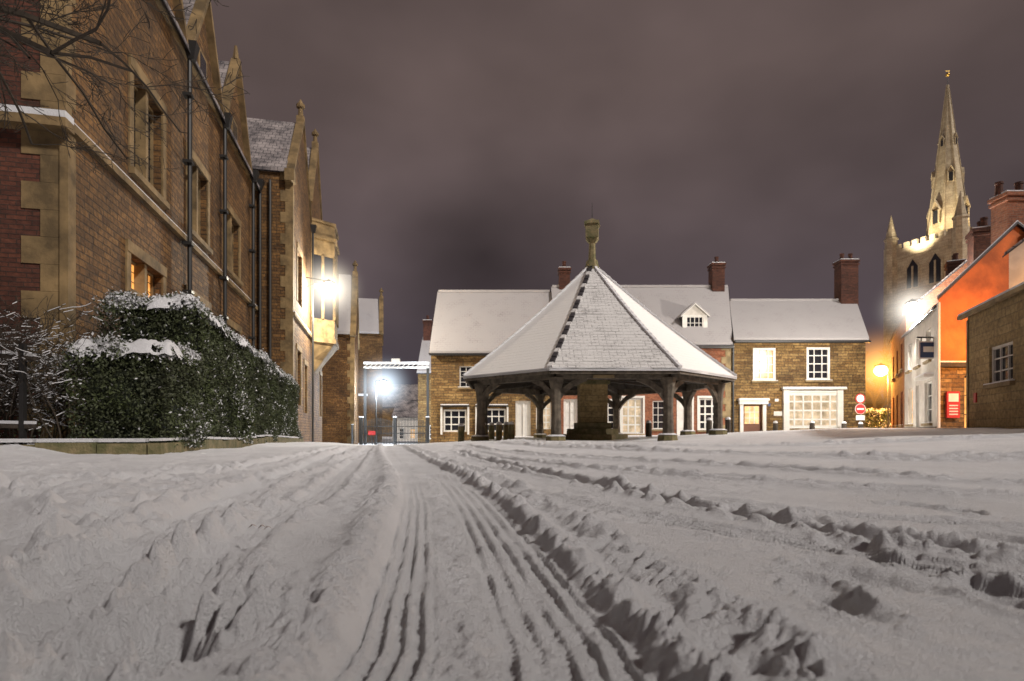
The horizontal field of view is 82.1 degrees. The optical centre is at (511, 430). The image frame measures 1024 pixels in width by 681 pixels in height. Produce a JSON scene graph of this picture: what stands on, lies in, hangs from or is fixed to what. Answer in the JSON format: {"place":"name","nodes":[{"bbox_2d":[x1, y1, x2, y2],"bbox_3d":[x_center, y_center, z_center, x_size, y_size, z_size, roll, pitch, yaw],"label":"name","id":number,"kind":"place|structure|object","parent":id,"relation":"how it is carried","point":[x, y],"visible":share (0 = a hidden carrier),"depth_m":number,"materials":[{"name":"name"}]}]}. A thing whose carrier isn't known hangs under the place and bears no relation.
{"place":"outdoors","nodes":[
{"label":"outdoors","id":0,"kind":"place"},
{"bbox_2d":[0,428,1023,680],"bbox_3d":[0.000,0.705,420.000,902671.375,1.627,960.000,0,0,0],"label":"snowy ground","id":1,"kind":"structure","parent":0,"point":[864,554],"depth_m":1.42,"materials":[{"name":"white snow"}]},
{"bbox_2d":[0,343,36,444],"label":"rail fence","id":2,"kind":"object","parent":1,"relation":"on","point":[23,424],"visible":0.82,"depth_m":7.73,"materials":[{"name":"black metal"}]},
{"bbox_2d":[0,295,158,443],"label":"twiggy shrub","id":3,"kind":"object","parent":1,"relation":"on","point":[46,391],"visible":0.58,"depth_m":8.25,"materials":[{"name":"brown plant"}]},
{"bbox_2d":[0,0,249,179],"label":"bare tree","id":4,"kind":"object","parent":1,"relation":"on","point":[17,39],"visible":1,"depth_m":6.59,"materials":[{"name":"brown plant"}]},
{"bbox_2d":[0,0,260,438],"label":"ironstone school range","id":5,"kind":"structure","parent":1,"relation":"on","point":[70,236],"depth_m":12.39,"materials":[{"name":"stone"}]},
{"bbox_2d":[125,54,242,335],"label":"mullioned windows","id":6,"kind":"structure","parent":5,"relation":"in","point":[138,280],"depth_m":14.04,"materials":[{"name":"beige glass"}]},
{"bbox_2d":[56,330,211,447],"bbox_3d":[-5.590,-0.580,8.860,1.703,1.711,1.665,0,0,-13],"label":"clipped hedge","id":7,"kind":"object","parent":1,"relation":"on","point":[139,386],"visible":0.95,"depth_m":8.34,"materials":[{"name":"green plant"}]},
{"bbox_2d":[0,434,303,454],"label":"mossy stone kerb","id":8,"kind":"structure","parent":1,"relation":"on","point":[130,448],"depth_m":7.84,"materials":[{"name":"grey stone"}]},
{"bbox_2d":[89,289,302,443],"bbox_3d":[-7.332,-1.062,15.749,1.970,2.751,12.821,0,0,-13],"label":"clipped hedge","id":9,"kind":"object","parent":1,"relation":"on","point":[249,391],"visible":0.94,"depth_m":11.31,"materials":[{"name":"green plant"}]},
{"bbox_2d":[247,99,338,441],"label":"gabled school wing","id":10,"kind":"structure","parent":1,"relation":"on","point":[296,317],"depth_m":27.13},
{"bbox_2d":[306,277,335,294],"bbox_3d":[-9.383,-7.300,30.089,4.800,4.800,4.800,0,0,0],"label":"wall street lamp","id":11,"kind":"object","parent":10,"relation":"attached to","point":[328,287],"visible":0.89,"depth_m":29.87,"materials":[{"name":"white glass"}]},
{"bbox_2d":[311,217,338,373],"bbox_3d":[-10.799,-7.475,34.129,1.340,8.350,4.134,0,0,-12],"label":"oriel bay window","id":12,"kind":"structure","parent":10,"relation":"in","point":[326,307],"depth_m":32.77,"materials":[{"name":"stone"}]},
{"bbox_2d":[322,260,359,443],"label":"stone schoolhouse","id":13,"kind":"structure","parent":1,"relation":"on","point":[340,392],"depth_m":40.87,"materials":[{"name":"brown stone"}]},
{"bbox_2d":[351,424,352,443],"bbox_3d":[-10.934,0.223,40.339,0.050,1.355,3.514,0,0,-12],"label":"bollard","id":14,"kind":"object","parent":1,"relation":"on","point":[351,433],"visible":0.6,"depth_m":39.10,"materials":[{"name":"black metal"}]},
{"bbox_2d":[358,288,382,442],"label":"stone schoolhouse","id":15,"kind":"structure","parent":1,"relation":"on","point":[371,327],"depth_m":53.93,"materials":[{"name":"brown stone"}]},
{"bbox_2d":[368,431,374,444],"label":"road sign","id":16,"kind":"object","parent":1,"relation":"on","point":[372,433],"visible":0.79,"depth_m":42.90,"materials":[{"name":"red metal"}]},
{"bbox_2d":[375,378,388,444],"bbox_3d":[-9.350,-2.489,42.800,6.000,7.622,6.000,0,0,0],"label":"street lamp","id":17,"kind":"object","parent":1,"relation":"on","point":[383,384],"visible":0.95,"depth_m":42.76,"materials":[{"name":"white metal"}]},
{"bbox_2d":[359,416,429,444],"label":"iron gates","id":18,"kind":"object","parent":1,"relation":"on","point":[394,426],"visible":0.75,"depth_m":43.20,"materials":[{"name":"black"}]},
{"bbox_2d":[363,359,428,444],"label":"overhead height barrier","id":19,"kind":"object","parent":1,"relation":"on","point":[395,361],"visible":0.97,"depth_m":43.91,"materials":[{"name":"white metal"}]},
{"bbox_2d":[382,384,417,436],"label":"distant terrace","id":20,"kind":"structure","parent":1,"relation":"on","point":[392,394],"depth_m":111.09,"materials":[{"name":"grey"}]},
{"bbox_2d":[391,400,417,440],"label":"snowy cottage","id":21,"kind":"structure","parent":1,"relation":"on","point":[404,409],"depth_m":64.24,"materials":[{"name":"grey stone"}]},
{"bbox_2d":[416,315,432,443],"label":"terraced cottage","id":22,"kind":"structure","parent":1,"relation":"on","point":[424,356],"depth_m":50.00,"materials":[{"name":"brown stone"}]},
{"bbox_2d":[458,423,463,441],"bbox_3d":[-1.750,0.073,20.200,0.213,0.680,0.213,0,0,22],"label":"wooden bollard","id":23,"kind":"object","parent":1,"relation":"on","point":[460,432],"visible":0.95,"depth_m":20.11,"materials":[{"name":"wood"}]},
{"bbox_2d":[429,290,551,442],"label":"stone townhouse","id":24,"kind":"structure","parent":1,"relation":"on","point":[471,328],"depth_m":33.16,"materials":[{"name":"brown stone"}]},
{"bbox_2d":[440,366,550,435],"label":"windows and shopfront","id":25,"kind":"structure","parent":24,"relation":"in","point":[449,419],"depth_m":33.08,"materials":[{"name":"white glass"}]},
{"bbox_2d":[489,422,494,438],"bbox_3d":[-0.750,0.025,21.600,0.213,0.680,0.213,0,0,-22],"label":"wooden bollard","id":26,"kind":"object","parent":1,"relation":"on","point":[491,431],"visible":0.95,"depth_m":21.52,"materials":[{"name":"wood"}]},
{"bbox_2d":[496,422,501,439],"bbox_3d":[-0.450,0.015,20.400,0.213,0.680,0.213,0,0,22],"label":"wooden bollard","id":27,"kind":"object","parent":1,"relation":"on","point":[498,430],"visible":0.94,"depth_m":20.31,"materials":[{"name":"wood"}]},
{"bbox_2d":[503,422,508,439],"bbox_3d":[-0.200,0.011,21.000,0.213,0.680,0.213,0,0,22],"label":"wooden bollard","id":28,"kind":"object","parent":1,"relation":"on","point":[505,430],"visible":0.81,"depth_m":20.91,"materials":[{"name":"wood"}]},
{"bbox_2d":[508,421,514,438],"bbox_3d":[-0.020,0.010,20.000,0.213,0.680,0.213,0,0,22],"label":"wooden bollard","id":29,"kind":"object","parent":1,"relation":"on","point":[511,430],"visible":0.95,"depth_m":19.92,"materials":[{"name":"wood"}]},
{"bbox_2d":[462,218,736,440],"bbox_3d":[3.000,-4.056,21.997,9.451,8.989,9.457,0,0,0],"label":"octagonal buttercross","id":30,"kind":"object","parent":1,"relation":"on","point":[592,336],"visible":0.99,"depth_m":19.67,"materials":[{"name":"stone"}]},
{"bbox_2d":[551,256,733,434],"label":"red brick townhouse","id":31,"kind":"structure","parent":1,"relation":"on","point":[699,316],"depth_m":33.39,"materials":[{"name":"white brick"}]},
{"bbox_2d":[564,396,713,434],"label":"windows and doors","id":32,"kind":"structure","parent":31,"relation":"in","point":[632,414],"depth_m":33.14,"materials":[{"name":"white paint"}]},
{"bbox_2d":[677,301,709,326],"bbox_3d":[10.485,-6.550,34.480,1.670,1.700,1.840,0,0,0],"label":"dormer window","id":33,"kind":"structure","parent":31,"relation":"in","point":[694,315],"depth_m":33.70,"materials":[{"name":"white paint"}]},
{"bbox_2d":[646,420,651,436],"bbox_3d":[5.350,-0.065,23.000,0.233,0.700,0.233,0,0,-22],"label":"square bollard","id":34,"kind":"object","parent":1,"relation":"on","point":[648,428],"visible":0.95,"depth_m":22.91,"materials":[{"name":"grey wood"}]},
{"bbox_2d":[706,418,711,433],"bbox_3d":[8.050,-0.194,24.000,0.233,0.700,0.233,0,0,22],"label":"square bollard","id":35,"kind":"object","parent":1,"relation":"on","point":[708,424],"visible":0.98,"depth_m":23.91,"materials":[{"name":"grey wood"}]},
{"bbox_2d":[725,417,730,432],"bbox_3d":[8.900,-0.227,24.200,0.233,0.700,0.233,0,0,-23],"label":"square bollard","id":36,"kind":"object","parent":1,"relation":"on","point":[728,424],"visible":0.97,"depth_m":24.10,"materials":[{"name":"grey wood"}]},
{"bbox_2d":[773,421,777,430],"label":"square bollard","id":37,"kind":"object","parent":1,"relation":"on","point":[775,425],"visible":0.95,"depth_m":27.91,"materials":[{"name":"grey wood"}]},
{"bbox_2d":[731,338,865,431],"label":"ironstone walls","id":38,"kind":"structure","parent":1,"relation":"on","point":[848,365],"depth_m":33.00,"materials":[{"name":"brown stone"}]},
{"bbox_2d":[732,342,781,431],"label":"plaques and drainpipe","id":39,"kind":"object","parent":38,"relation":"attached to","point":[777,413],"visible":0.91,"depth_m":32.95,"materials":[{"name":"metal"}]},
{"bbox_2d":[737,347,846,431],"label":"windows and door","id":40,"kind":"structure","parent":38,"relation":"attached to","point":[820,407],"depth_m":33.02,"materials":[{"name":"white"}]},
{"bbox_2d":[730,299,870,342],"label":"snowy slate roof","id":41,"kind":"structure","parent":38,"relation":"on","point":[794,320],"depth_m":34.29,"materials":[{"name":"white snow"}]},
{"bbox_2d":[832,253,859,303],"bbox_3d":[20.750,-9.300,36.500,1.190,3.400,0.940,0,0,0],"label":"brick chimney","id":42,"kind":"object","parent":38,"relation":"on","point":[845,281],"visible":0.98,"depth_m":36.10,"materials":[{"name":"red brick"}]},
{"bbox_2d":[809,421,814,428],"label":"square bollard","id":43,"kind":"object","parent":1,"relation":"on","point":[812,425],"visible":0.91,"depth_m":27.91,"materials":[{"name":"grey wood"}]},
{"bbox_2d":[841,421,846,427],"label":"square bollard","id":44,"kind":"object","parent":1,"relation":"on","point":[843,424],"visible":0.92,"depth_m":28.41,"materials":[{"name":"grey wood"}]},
{"bbox_2d":[855,394,865,421],"bbox_3d":[17.750,-0.750,29.985,0.540,2.300,0.100,0,0,0],"label":"no entry sign","id":45,"kind":"object","parent":1,"relation":"on","point":[860,408],"visible":0.95,"depth_m":29.95,"materials":[{"name":"red metal"}]},
{"bbox_2d":[866,377,882,427],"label":"distant terrace","id":46,"kind":"structure","parent":1,"relation":"on","point":[870,386],"depth_m":95.29,"materials":[{"name":"orange brick"}]},
{"bbox_2d":[866,407,890,427],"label":"clipped hedge","id":47,"kind":"object","parent":1,"relation":"on","point":[881,411],"visible":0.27,"depth_m":41.01,"materials":[{"name":"green plant"}]},
{"bbox_2d":[866,351,890,426],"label":"bare tree","id":48,"kind":"object","parent":1,"relation":"on","point":[884,380],"visible":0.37,"depth_m":46.66,"materials":[{"name":"plant"}]},
{"bbox_2d":[874,363,889,427],"bbox_3d":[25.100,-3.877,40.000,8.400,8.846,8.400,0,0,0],"label":"sodium street lamp","id":49,"kind":"object","parent":1,"relation":"on","point":[880,369],"visible":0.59,"depth_m":39.95,"materials":[{"name":"yellow metal"}]},
{"bbox_2d":[874,348,890,426],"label":"bare tree","id":50,"kind":"object","parent":1,"relation":"on","point":[885,360],"visible":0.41,"depth_m":50.36,"materials":[{"name":"plant"}]},
{"bbox_2d":[888,253,966,427],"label":"brick corner house","id":51,"kind":"structure","parent":1,"relation":"on","point":[955,267],"depth_m":30.58,"materials":[{"name":"white brick"}]},
{"bbox_2d":[883,70,972,427],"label":"church tower and spire","id":52,"kind":"structure","parent":1,"relation":"on","point":[915,270],"depth_m":84.16,"materials":[{"name":"stone"}]},
{"bbox_2d":[900,217,1023,427],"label":"white rendered inn","id":53,"kind":"structure","parent":1,"relation":"on","point":[920,393],"depth_m":23.92,"materials":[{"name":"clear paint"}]},
{"bbox_2d":[904,298,922,313],"bbox_3d":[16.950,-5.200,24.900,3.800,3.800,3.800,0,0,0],"label":"wall street lamp","id":54,"kind":"object","parent":53,"relation":"attached to","point":[912,306],"visible":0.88,"depth_m":24.75,"materials":[{"name":"white glass"}]},
{"bbox_2d":[917,337,933,358],"bbox_3d":[15.400,-3.060,21.615,1.000,0.820,0.090,0,0,0],"label":"hanging inn sign","id":55,"kind":"object","parent":53,"relation":"attached to","point":[925,349],"visible":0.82,"depth_m":21.58,"materials":[{"name":"blue paint"}]},
{"bbox_2d":[937,181,1023,427],"bbox_3d":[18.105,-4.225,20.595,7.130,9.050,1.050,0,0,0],"label":"orange rendered house","id":56,"kind":"structure","parent":1,"relation":"on","point":[983,276],"depth_m":20.20,"materials":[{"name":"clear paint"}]},
{"bbox_2d":[946,391,959,417],"bbox_3d":[15.100,-0.900,20.132,0.440,0.900,0.076,0,0,0],"label":"red notice board","id":57,"kind":"object","parent":56,"relation":"attached to","point":[952,404],"visible":1,"depth_m":20.10,"materials":[{"name":"paint"}]},
{"bbox_2d":[957,282,1023,428],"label":"pale stone outbuilding","id":58,"kind":"structure","parent":1,"relation":"on","point":[994,361],"depth_m":14.27,"materials":[{"name":"beige stone"}]},
{"bbox_2d":[211,0,1023,397],"label":"sky","id":59,"kind":"structure","parent":0,"point":[464,144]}
]}

